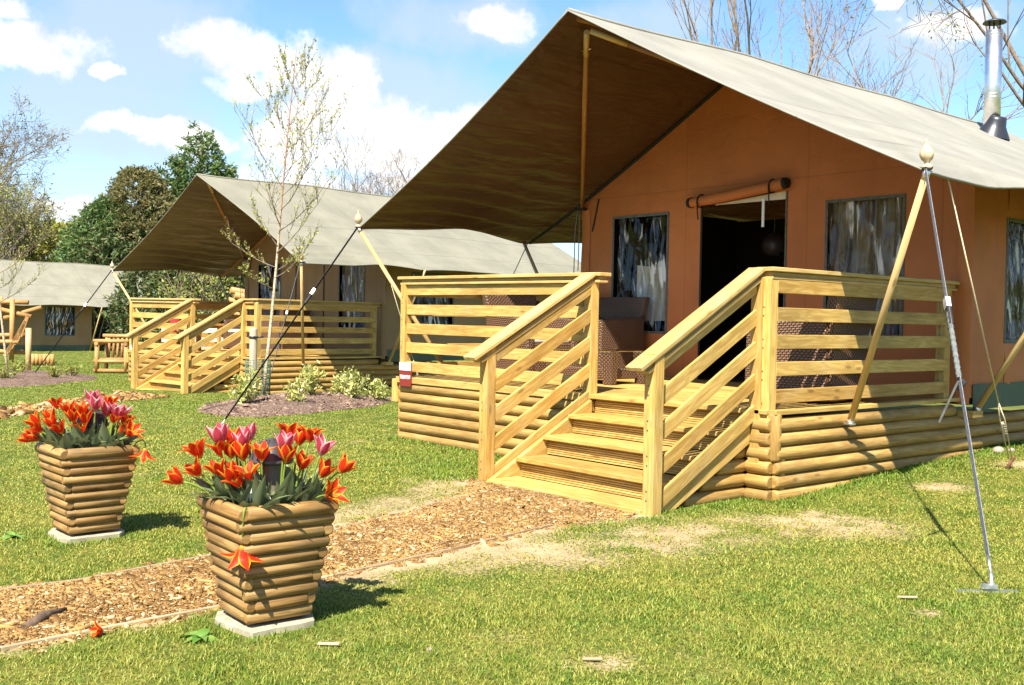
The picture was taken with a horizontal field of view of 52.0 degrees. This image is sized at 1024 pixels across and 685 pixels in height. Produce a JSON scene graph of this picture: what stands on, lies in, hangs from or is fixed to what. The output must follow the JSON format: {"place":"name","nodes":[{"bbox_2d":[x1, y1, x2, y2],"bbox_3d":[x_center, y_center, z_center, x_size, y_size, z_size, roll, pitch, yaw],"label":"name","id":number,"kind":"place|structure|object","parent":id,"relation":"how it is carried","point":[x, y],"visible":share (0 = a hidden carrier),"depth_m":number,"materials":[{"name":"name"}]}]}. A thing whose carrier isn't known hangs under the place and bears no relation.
{"place":"outdoors","nodes":[
{"label":"outdoors","id":0,"kind":"place"},
{"bbox_2d":[0,478,635,652],"bbox_3d":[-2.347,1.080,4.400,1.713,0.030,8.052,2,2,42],"label":"bark path","id":1,"kind":"structure","parent":0,"point":[523,491],"depth_m":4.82,"materials":[{"name":"brown wood"}]},
{"bbox_2d":[20,607,67,628],"bbox_3d":[-1.827,1.076,4.109,0.042,0.056,0.254,1,1,11],"label":"dead stick","id":2,"kind":"object","parent":1,"relation":"on","point":[36,619],"visible":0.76,"depth_m":4.07,"materials":[{"name":"brown wood"}]},
{"bbox_2d":[0,343,1023,684],"bbox_3d":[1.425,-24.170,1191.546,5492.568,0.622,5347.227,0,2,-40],"label":"lawn","id":3,"kind":"structure","parent":0,"point":[552,555],"depth_m":5.04,"materials":[{"name":"green plant"}]},
{"bbox_2d":[0,297,42,363],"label":"wooden railing","id":4,"kind":"object","parent":3,"relation":"on","point":[13,340],"visible":0.88,"depth_m":26.82,"materials":[{"name":"brown wood"}]},
{"bbox_2d":[0,87,70,257],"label":"bare tree","id":5,"kind":"object","parent":3,"relation":"on","point":[3,146],"visible":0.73,"depth_m":54.32,"materials":[{"name":"brown plant"}]},
{"bbox_2d":[0,172,79,261],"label":"bare tree","id":6,"kind":"object","parent":3,"relation":"on","point":[13,236],"visible":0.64,"depth_m":50.41,"materials":[{"name":"green plant"}]},
{"bbox_2d":[31,354,53,365],"bbox_3d":[-12.107,0.446,26.948,0.700,0.300,0.100,1,1,0],"label":"log trough","id":7,"kind":"object","parent":3,"relation":"on","point":[37,359],"visible":0.75,"depth_m":26.91,"materials":[{"name":"brown wood"}]},
{"bbox_2d":[14,217,80,261],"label":"willow bush","id":8,"kind":"object","parent":3,"relation":"on","point":[44,259],"visible":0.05,"depth_m":52.97,"materials":[{"name":"green plant"}]},
{"bbox_2d":[0,370,96,386],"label":"mulch bed","id":9,"kind":"object","parent":3,"relation":"on","point":[24,378],"visible":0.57,"depth_m":19.62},
{"bbox_2d":[25,328,31,370],"bbox_3d":[-10.331,0.191,22.408,0.120,1.000,0.114,0,2,-40],"label":"tree stake","id":10,"kind":"object","parent":9,"relation":"on","point":[28,345],"visible":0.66,"depth_m":22.36,"materials":[{"name":"beige wood"}]},
{"bbox_2d":[0,155,58,369],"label":"birch sapling","id":11,"kind":"object","parent":9,"relation":"on","point":[1,318],"visible":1,"depth_m":22.31,"materials":[{"name":"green plant"}]},
{"bbox_2d":[0,259,142,350],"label":"safari tent","id":12,"kind":"object","parent":3,"relation":"on","point":[61,293],"visible":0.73,"depth_m":39.84,"materials":[{"name":"beige fabric"}]},
{"bbox_2d":[48,528,124,543],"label":"concrete slab","id":13,"kind":"structure","parent":3,"relation":"on","point":[61,536],"depth_m":5.64,"materials":[{"name":"grey concrete"}]},
{"bbox_2d":[34,442,139,534],"bbox_3d":[-2.328,0.785,5.741,0.427,0.464,0.432,0,2,-41],"label":"log planter","id":14,"kind":"object","parent":13,"relation":"on","point":[86,490],"visible":0.98,"depth_m":5.61,"materials":[{"name":"wood"}]},
{"bbox_2d":[40,414,60,440],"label":"tulip","id":15,"kind":"object","parent":14,"relation":"in","point":[52,420],"visible":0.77,"depth_m":5.68,"materials":[{"name":"orange plant"}]},
{"bbox_2d":[44,432,71,449],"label":"flowerless tulip","id":16,"kind":"object","parent":14,"relation":"in","point":[65,442],"visible":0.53,"depth_m":5.53,"materials":[{"name":"green plant"}]},
{"bbox_2d":[51,401,78,446],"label":"tulip","id":17,"kind":"object","parent":14,"relation":"in","point":[66,406],"visible":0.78,"depth_m":5.64,"materials":[{"name":"orange plant"}]},
{"bbox_2d":[71,401,95,447],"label":"tulip","id":18,"kind":"object","parent":14,"relation":"in","point":[82,407],"visible":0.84,"depth_m":5.65,"materials":[{"name":"orange plant"}]},
{"bbox_2d":[67,420,105,444],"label":"tulip","id":19,"kind":"object","parent":14,"relation":"in","point":[78,429],"visible":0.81,"depth_m":5.64,"materials":[{"name":"green plant"}]},
{"bbox_2d":[76,408,98,447],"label":"tulip","id":20,"kind":"object","parent":14,"relation":"in","point":[85,417],"visible":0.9,"depth_m":5.65,"materials":[{"name":"orange plant"}]},
{"bbox_2d":[77,408,108,435],"bbox_3d":[-2.318,0.521,5.792,0.176,0.319,0.176,0,2,-40],"label":"bollard light","id":21,"kind":"object","parent":14,"relation":"in","point":[100,418],"visible":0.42,"depth_m":5.74,"materials":[{"name":"brown"}]},
{"bbox_2d":[84,396,126,446],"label":"tulip","id":22,"kind":"object","parent":14,"relation":"in","point":[95,404],"visible":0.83,"depth_m":5.65,"materials":[{"name":"pink plant"}]},
{"bbox_2d":[98,402,127,443],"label":"tulip","id":23,"kind":"object","parent":14,"relation":"in","point":[104,433],"visible":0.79,"depth_m":5.68,"materials":[{"name":"green plant"}]},
{"bbox_2d":[106,403,135,444],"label":"tulip","id":24,"kind":"object","parent":14,"relation":"in","point":[124,409],"visible":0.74,"depth_m":5.72,"materials":[{"name":"pink plant"}]},
{"bbox_2d":[111,418,144,445],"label":"tulip","id":25,"kind":"object","parent":14,"relation":"in","point":[132,429],"visible":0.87,"depth_m":5.69,"materials":[{"name":"orange plant"}]},
{"bbox_2d":[117,423,156,462],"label":"tulip","id":26,"kind":"object","parent":14,"relation":"in","point":[144,454],"visible":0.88,"depth_m":5.68,"materials":[{"name":"orange plant"}]},
{"bbox_2d":[48,194,145,333],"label":"evergreen tree","id":27,"kind":"object","parent":3,"relation":"on","point":[99,207],"visible":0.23,"depth_m":47.85,"materials":[{"name":"green plant"}]},
{"bbox_2d":[66,227,133,345],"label":"evergreen tree","id":28,"kind":"object","parent":3,"relation":"on","point":[118,255],"visible":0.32,"depth_m":46.89,"materials":[{"name":"green plant"}]},
{"bbox_2d":[93,334,128,373],"bbox_3d":[-9.070,0.253,24.023,0.800,0.887,0.666,1,1,0],"label":"log armchair","id":29,"kind":"object","parent":3,"relation":"on","point":[107,341],"visible":0.7,"depth_m":23.73,"materials":[{"name":"brown wood"}]},
{"bbox_2d":[80,164,176,330],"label":"evergreen tree","id":30,"kind":"object","parent":3,"relation":"on","point":[118,191],"visible":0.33,"depth_m":48.52,"materials":[{"name":"green plant"}]},
{"bbox_2d":[99,271,177,357],"bbox_3d":[-11.601,-0.952,33.156,2.760,3.359,2.658,0,2,-40],"label":"hedge shrub","id":31,"kind":"object","parent":3,"relation":"on","point":[120,322],"visible":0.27,"depth_m":32.56,"materials":[{"name":"green plant"}]},
{"bbox_2d":[134,154,188,309],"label":"dark conifer","id":32,"kind":"object","parent":3,"relation":"on","point":[172,162],"visible":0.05,"depth_m":50.44,"materials":[{"name":"green plant"}]},
{"bbox_2d":[138,270,209,348],"bbox_3d":[-10.167,-0.954,32.093,2.725,3.461,2.971,0,2,-40],"label":"hedge shrub","id":33,"kind":"object","parent":3,"relation":"on","point":[151,286],"visible":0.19,"depth_m":31.41,"materials":[{"name":"green plant"}]},
{"bbox_2d":[158,120,229,271],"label":"tall conifer","id":34,"kind":"object","parent":3,"relation":"on","point":[214,164],"visible":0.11,"depth_m":51.50,"materials":[{"name":"green plant"}]},
{"bbox_2d":[147,270,242,322],"bbox_3d":[-8.992,-1.337,29.971,2.620,3.874,2.854,0,2,-40],"label":"shrub","id":35,"kind":"object","parent":3,"relation":"on","point":[198,287],"visible":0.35,"depth_m":29.64,"materials":[{"name":"green plant"}]},
{"bbox_2d":[175,628,218,643],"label":"weed","id":36,"kind":"object","parent":3,"relation":"on","point":[201,634],"visible":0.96,"depth_m":3.94,"materials":[{"name":"green plant"}]},
{"bbox_2d":[175,272,239,323],"bbox_3d":[-8.919,-0.824,31.439,2.861,3.275,2.725,0,2,-40],"label":"hedge shrub","id":37,"kind":"object","parent":3,"relation":"on","point":[190,290],"visible":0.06,"depth_m":30.80,"materials":[{"name":"green plant"}]},
{"bbox_2d":[194,276,244,323],"bbox_3d":[-7.803,-0.864,30.914,2.973,3.420,2.976,0,2,-40],"label":"hedge shrub","id":38,"kind":"object","parent":3,"relation":"on","point":[239,278],"visible":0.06,"depth_m":30.22,"materials":[{"name":"green plant"}]},
{"bbox_2d":[0,494,466,589],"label":"path edging","id":39,"kind":"object","parent":3,"relation":"on","point":[99,575],"visible":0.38,"depth_m":5.03,"materials":[{"name":"brown wood"}]},
{"bbox_2d":[228,287,244,314],"bbox_3d":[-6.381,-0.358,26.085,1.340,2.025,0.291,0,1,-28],"label":"chair","id":40,"kind":"object","parent":3,"relation":"on","point":[235,291],"visible":0.06,"depth_m":25.81,"materials":[{"name":"brown wood"}]},
{"bbox_2d":[215,611,314,638],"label":"concrete slab","id":41,"kind":"structure","parent":3,"relation":"on","point":[226,620],"depth_m":4.08,"materials":[{"name":"white concrete"}]},
{"bbox_2d":[196,493,338,624],"bbox_3d":[-0.978,0.844,4.181,0.427,0.464,0.432,0,2,-38],"label":"log planter","id":42,"kind":"object","parent":41,"relation":"on","point":[287,543],"visible":0.92,"depth_m":4.05,"materials":[{"name":"wood"}]},
{"bbox_2d":[161,465,212,498],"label":"tulip","id":43,"kind":"object","parent":42,"relation":"in","point":[175,477],"visible":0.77,"depth_m":4.12,"materials":[{"name":"orange plant"}]},
{"bbox_2d":[176,435,215,495],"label":"tulip","id":44,"kind":"object","parent":42,"relation":"in","point":[196,449],"visible":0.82,"depth_m":4.18,"materials":[{"name":"orange plant"}]},
{"bbox_2d":[181,456,224,497],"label":"tulip","id":45,"kind":"object","parent":42,"relation":"in","point":[194,469],"visible":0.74,"depth_m":4.15,"materials":[{"name":"orange plant"}]},
{"bbox_2d":[193,438,232,498],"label":"tulip","id":46,"kind":"object","parent":42,"relation":"in","point":[219,447],"visible":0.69,"depth_m":4.15,"materials":[{"name":"orange plant"}]},
{"bbox_2d":[202,457,227,497],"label":"tulip","id":47,"kind":"object","parent":42,"relation":"in","point":[214,467],"visible":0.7,"depth_m":4.11,"materials":[{"name":"orange plant"}]},
{"bbox_2d":[205,422,230,500],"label":"tulip","id":48,"kind":"object","parent":42,"relation":"in","point":[218,432],"visible":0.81,"depth_m":4.13,"materials":[{"name":"pink plant"}]},
{"bbox_2d":[217,460,242,503],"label":"tulip","id":49,"kind":"object","parent":42,"relation":"in","point":[229,473],"visible":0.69,"depth_m":4.10,"materials":[{"name":"orange plant"}]},
{"bbox_2d":[218,482,252,504],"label":"flowerless tulip","id":50,"kind":"object","parent":42,"relation":"in","point":[245,495],"visible":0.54,"depth_m":4.04,"materials":[{"name":"green plant"}]},
{"bbox_2d":[228,430,249,499],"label":"tulip","id":51,"kind":"object","parent":42,"relation":"in","point":[241,439],"visible":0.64,"depth_m":4.15,"materials":[{"name":"pink plant"}]},
{"bbox_2d":[228,440,250,497],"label":"tulip","id":52,"kind":"object","parent":42,"relation":"in","point":[241,452],"visible":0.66,"depth_m":4.15,"materials":[{"name":"orange plant"}]},
{"bbox_2d":[217,461,266,499],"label":"tulip","id":53,"kind":"object","parent":42,"relation":"in","point":[245,473],"visible":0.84,"depth_m":4.08,"materials":[{"name":"orange plant"}]},
{"bbox_2d":[239,422,256,487],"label":"tulip","id":54,"kind":"object","parent":42,"relation":"in","point":[251,429],"visible":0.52,"depth_m":4.21,"materials":[{"name":"pink plant"}]},
{"bbox_2d":[219,495,289,569],"bbox_3d":[-0.968,0.705,3.947,0.205,0.275,0.215,0,2,-40],"label":"tulip","id":55,"kind":"object","parent":42,"relation":"in","point":[241,557],"visible":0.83,"depth_m":3.92,"materials":[{"name":"orange plant"}]},
{"bbox_2d":[246,474,265,505],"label":"flowerless tulip","id":56,"kind":"object","parent":42,"relation":"in","point":[258,498],"visible":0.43,"depth_m":4.02,"materials":[{"name":"green plant"}]},
{"bbox_2d":[248,440,275,503],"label":"tulip","id":57,"kind":"object","parent":42,"relation":"in","point":[262,450],"visible":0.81,"depth_m":4.07,"materials":[{"name":"orange plant"}]},
{"bbox_2d":[249,438,293,491],"bbox_3d":[-0.964,0.541,4.196,0.176,0.319,0.176,0,2,-40],"label":"bollard light","id":58,"kind":"object","parent":42,"relation":"in","point":[272,462],"visible":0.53,"depth_m":4.15,"materials":[{"name":"brown"}]},
{"bbox_2d":[272,430,306,502],"bbox_3d":[-0.876,0.521,4.079,0.149,0.357,0.144,0,2,-40],"label":"tulip","id":59,"kind":"object","parent":42,"relation":"in","point":[282,438],"visible":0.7,"depth_m":4.06,"materials":[{"name":"pink plant"}]},
{"bbox_2d":[275,444,306,503],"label":"tulip","id":60,"kind":"object","parent":42,"relation":"in","point":[286,453],"visible":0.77,"depth_m":4.06,"materials":[{"name":"orange plant"}]},
{"bbox_2d":[293,425,307,490],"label":"tulip","id":61,"kind":"object","parent":42,"relation":"in","point":[300,439],"visible":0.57,"depth_m":4.24,"materials":[{"name":"orange plant"}]},
{"bbox_2d":[291,450,314,501],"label":"tulip","id":62,"kind":"object","parent":42,"relation":"in","point":[303,460],"visible":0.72,"depth_m":4.11,"materials":[{"name":"orange plant"}]},
{"bbox_2d":[299,424,338,490],"bbox_3d":[-0.797,0.513,4.222,0.173,0.369,0.124,2,1,29],"label":"tulip","id":63,"kind":"object","parent":42,"relation":"in","point":[309,436],"visible":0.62,"depth_m":4.22,"materials":[{"name":"orange plant"}]},
{"bbox_2d":[302,433,336,500],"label":"tulip","id":64,"kind":"object","parent":42,"relation":"in","point":[323,447],"visible":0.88,"depth_m":4.12,"materials":[{"name":"pink plant"}]},
{"bbox_2d":[303,458,348,489],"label":"tulip","id":65,"kind":"object","parent":42,"relation":"in","point":[325,468],"visible":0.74,"depth_m":4.16,"materials":[{"name":"orange plant"}]},
{"bbox_2d":[309,475,349,502],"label":"tulip","id":66,"kind":"object","parent":42,"relation":"in","point":[333,487],"visible":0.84,"depth_m":4.07,"materials":[{"name":"orange plant"}]},
{"bbox_2d":[312,452,358,496],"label":"tulip","id":67,"kind":"object","parent":42,"relation":"in","point":[345,465],"visible":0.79,"depth_m":4.16,"materials":[{"name":"orange plant"}]},
{"bbox_2d":[0,524,551,650],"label":"path edging","id":68,"kind":"object","parent":3,"relation":"on","point":[49,639],"visible":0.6,"depth_m":4.31,"materials":[{"name":"brown wood"}]},
{"bbox_2d":[123,298,441,393],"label":"timber deck","id":69,"kind":"structure","parent":3,"relation":"on","point":[172,365],"depth_m":18.50,"materials":[{"name":"brown wood"}]},
{"bbox_2d":[223,309,275,348],"bbox_3d":[-5.324,-0.287,21.331,0.740,0.860,0.786,2,2,38],"label":"wicker armchair","id":70,"kind":"object","parent":69,"relation":"on","point":[233,330],"visible":0.19,"depth_m":21.20,"materials":[{"name":"brown wicker"}]},
{"bbox_2d":[252,310,310,348],"bbox_3d":[-4.202,-0.219,19.123,0.786,0.860,0.740,2,1,32],"label":"wicker armchair","id":71,"kind":"object","parent":69,"relation":"on","point":[286,324],"visible":0.2,"depth_m":18.83,"materials":[{"name":"brown wicker"}]},
{"bbox_2d":[197,392,391,416],"bbox_3d":[-3.016,0.835,14.957,2.088,0.217,4.684,2,1,21],"label":"mulch bed","id":72,"kind":"object","parent":3,"relation":"on","point":[306,406],"visible":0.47,"depth_m":13.60,"materials":[{"name":"brown wood"}]},
{"bbox_2d":[220,367,262,403],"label":"variegated shrub","id":73,"kind":"object","parent":72,"relation":"on","point":[249,391],"visible":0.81,"depth_m":13.52,"materials":[{"name":"green plant"}]},
{"bbox_2d":[248,327,263,395],"bbox_3d":[-3.643,0.300,14.857,0.199,1.026,0.159,0,2,-40],"label":"tree stake","id":74,"kind":"object","parent":72,"relation":"on","point":[252,336],"visible":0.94,"depth_m":14.79,"materials":[{"name":"beige wood"}]},
{"bbox_2d":[245,359,270,395],"bbox_3d":[-3.600,0.513,14.861,0.355,0.541,0.357,0,2,-40],"label":"guard","id":75,"kind":"object","parent":72,"relation":"on","point":[262,381],"visible":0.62,"depth_m":14.79,"materials":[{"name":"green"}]},
{"bbox_2d":[220,38,357,395],"bbox_3d":[-3.149,-1.800,14.954,1.575,5.145,1.873,0,2,-40],"label":"birch sapling","id":76,"kind":"object","parent":72,"relation":"on","point":[301,167],"visible":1,"depth_m":14.89,"materials":[{"name":"beige plant"}]},
{"bbox_2d":[282,373,319,401],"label":"variegated shrub","id":77,"kind":"object","parent":72,"relation":"on","point":[296,395],"visible":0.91,"depth_m":13.91,"materials":[{"name":"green plant"}]},
{"bbox_2d":[293,360,326,393],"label":"variegated shrub","id":78,"kind":"object","parent":72,"relation":"on","point":[308,375],"visible":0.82,"depth_m":14.79,"materials":[{"name":"green plant"}]},
{"bbox_2d":[332,365,369,397],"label":"variegated shrub","id":79,"kind":"object","parent":72,"relation":"on","point":[353,388],"visible":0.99,"depth_m":15.21,"materials":[{"name":"yellow plant"}]},
{"bbox_2d":[361,378,391,399],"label":"variegated shrub","id":80,"kind":"object","parent":72,"relation":"on","point":[379,393],"visible":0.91,"depth_m":15.76,"materials":[{"name":"yellow plant"}]},
{"bbox_2d":[35,173,580,387],"bbox_3d":[-3.250,-1.156,21.410,8.113,3.992,9.760,2,2,44],"label":"safari tent","id":81,"kind":"object","parent":3,"relation":"on","point":[184,234],"visible":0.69,"depth_m":20.62,"materials":[{"name":"beige fabric"}]},
{"bbox_2d":[317,99,445,194],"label":"bare tree","id":82,"kind":"object","parent":3,"relation":"on","point":[353,185],"visible":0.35,"depth_m":62.38,"materials":[{"name":"brown plant"}]},
{"bbox_2d":[354,136,445,195],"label":"bare tree","id":83,"kind":"object","parent":3,"relation":"on","point":[386,181],"visible":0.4,"depth_m":62.08,"materials":[{"name":"brown plant"}]},
{"bbox_2d":[221,8,1023,592],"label":"safari tent","id":84,"kind":"object","parent":3,"relation":"on","point":[657,168],"visible":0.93,"depth_m":10.46,"materials":[{"name":"beige fabric"}]},
{"bbox_2d":[611,212,668,333],"bbox_3d":[1.435,-0.775,11.850,0.006,1.338,0.858,0,2,-40],"label":"window frame","id":85,"kind":"structure","parent":84,"relation":"in","point":[664,213],"depth_m":11.63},
{"bbox_2d":[616,216,665,323],"bbox_3d":[1.464,-0.775,11.875,0.085,1.290,0.810,0,2,-40],"label":"window","id":86,"kind":"structure","parent":84,"relation":"in","point":[661,265],"depth_m":11.69,"materials":[{"name":"grey glass"}]},
{"bbox_2d":[686,177,789,219],"bbox_3d":[2.293,-1.462,10.755,0.147,0.359,1.245,0,2,-40],"label":"rolled door","id":87,"kind":"structure","parent":84,"relation":"in","point":[773,185],"depth_m":10.66,"materials":[{"name":"orange fabric"}]},
{"bbox_2d":[761,192,784,255],"bbox_3d":[2.999,-1.644,11.950,0.295,1.320,0.300,0,2,-40],"label":"pendant lamp","id":88,"kind":"object","parent":84,"relation":"hanging from","point":[772,244],"visible":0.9,"depth_m":11.86,"materials":[{"name":"black metal"}]},
{"bbox_2d":[823,194,905,335],"bbox_3d":[3.251,-0.662,9.722,0.006,1.368,0.818,0,2,-40],"label":"window frame","id":89,"kind":"structure","parent":84,"relation":"in","point":[896,195],"depth_m":9.68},
{"bbox_2d":[831,197,901,334],"bbox_3d":[3.280,-0.662,9.747,0.087,1.320,0.770,0,2,-40],"label":"window","id":90,"kind":"structure","parent":84,"relation":"in","point":[851,206],"depth_m":9.64,"materials":[{"name":"grey glass"}]},
{"bbox_2d":[1003,217,1023,342],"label":"window frame","id":91,"kind":"structure","parent":84,"relation":"in","point":[1008,219],"depth_m":9.36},
{"bbox_2d":[1007,223,1023,339],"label":"window","id":92,"kind":"structure","parent":84,"relation":"in","point":[1016,248],"depth_m":9.53,"materials":[{"name":"black glass"}]},
{"bbox_2d":[392,267,1023,515],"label":"timber deck","id":93,"kind":"structure","parent":3,"relation":"on","point":[549,423],"depth_m":8.00,"materials":[{"name":"brown wood"}]},
{"bbox_2d":[399,362,411,386],"bbox_3d":[-1.075,0.321,10.583,0.016,0.240,0.200,0,2,-40],"label":"tent sign","id":94,"kind":"object","parent":93,"relation":"attached to","point":[405,374],"visible":1,"depth_m":10.58,"materials":[{"name":"red"}]},
{"bbox_2d":[482,295,578,371],"bbox_3d":[0.189,-0.091,11.284,0.740,0.860,0.786,0,2,-40],"label":"wicker armchair","id":95,"kind":"object","parent":93,"relation":"on","point":[514,300],"visible":0.29,"depth_m":11.20,"materials":[{"name":"brown wicker"}]},
{"bbox_2d":[547,347,645,384],"bbox_3d":[0.829,0.226,10.357,0.570,0.330,0.950,0,2,-40],"label":"coffee table","id":96,"kind":"object","parent":93,"relation":"on","point":[610,372],"visible":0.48,"depth_m":10.01,"materials":[{"name":"brown wicker"}]},
{"bbox_2d":[572,297,649,366],"bbox_3d":[1.000,-0.085,11.695,0.786,0.860,0.740,0,2,-40],"label":"wicker armchair","id":97,"kind":"object","parent":93,"relation":"on","point":[621,321],"visible":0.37,"depth_m":11.50,"materials":[{"name":"brown wicker"}]},
{"bbox_2d":[745,296,877,401],"bbox_3d":[2.400,0.011,8.391,0.786,0.860,0.740,2,2,43],"label":"wicker armchair","id":98,"kind":"object","parent":93,"relation":"on","point":[816,328],"visible":0.34,"depth_m":8.06,"materials":[{"name":"brown wicker"}]},
{"bbox_2d":[667,0,876,75],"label":"pale bare tree","id":99,"kind":"object","parent":3,"relation":"on","point":[737,41],"visible":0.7,"depth_m":26.28,"materials":[{"name":"brown plant"}]},
{"bbox_2d":[696,0,909,100],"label":"bare tree","id":100,"kind":"object","parent":3,"relation":"on","point":[832,67],"visible":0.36,"depth_m":36.61,"materials":[{"name":"brown plant"}]},
{"bbox_2d":[784,0,1023,121],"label":"bare tree","id":101,"kind":"object","parent":3,"relation":"on","point":[902,82],"visible":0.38,"depth_m":39.61,"materials":[{"name":"brown plant"}]},
{"bbox_2d":[830,0,1023,106],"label":"oak tree","id":102,"kind":"object","parent":3,"relation":"on","point":[1011,50],"visible":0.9,"depth_m":23.58,"materials":[{"name":"brown plant"}]},
{"bbox_2d":[0,0,1023,261],"label":"sky","id":103,"kind":"structure","parent":0,"point":[127,79],"materials":[{"name":"blue"}]},
{"bbox_2d":[870,323,898,335],"bbox_3d":[4.203,-0.053,12.056,0.470,0.940,0.730,0,2,-40],"label":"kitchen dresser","id":104,"kind":"object","parent":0,"point":[890,329],"depth_m":11.76,"materials":[{"name":"brown wood"}]},
{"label":"far bark path","id":105,"kind":"structure","parent":0,"visible":0},
{"bbox_2d":[0,390,169,418],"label":"bark chips","id":106,"kind":"object","parent":105,"relation":"on","point":[17,410],"visible":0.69,"depth_m":13.86,"materials":[{"name":"beige wood"}]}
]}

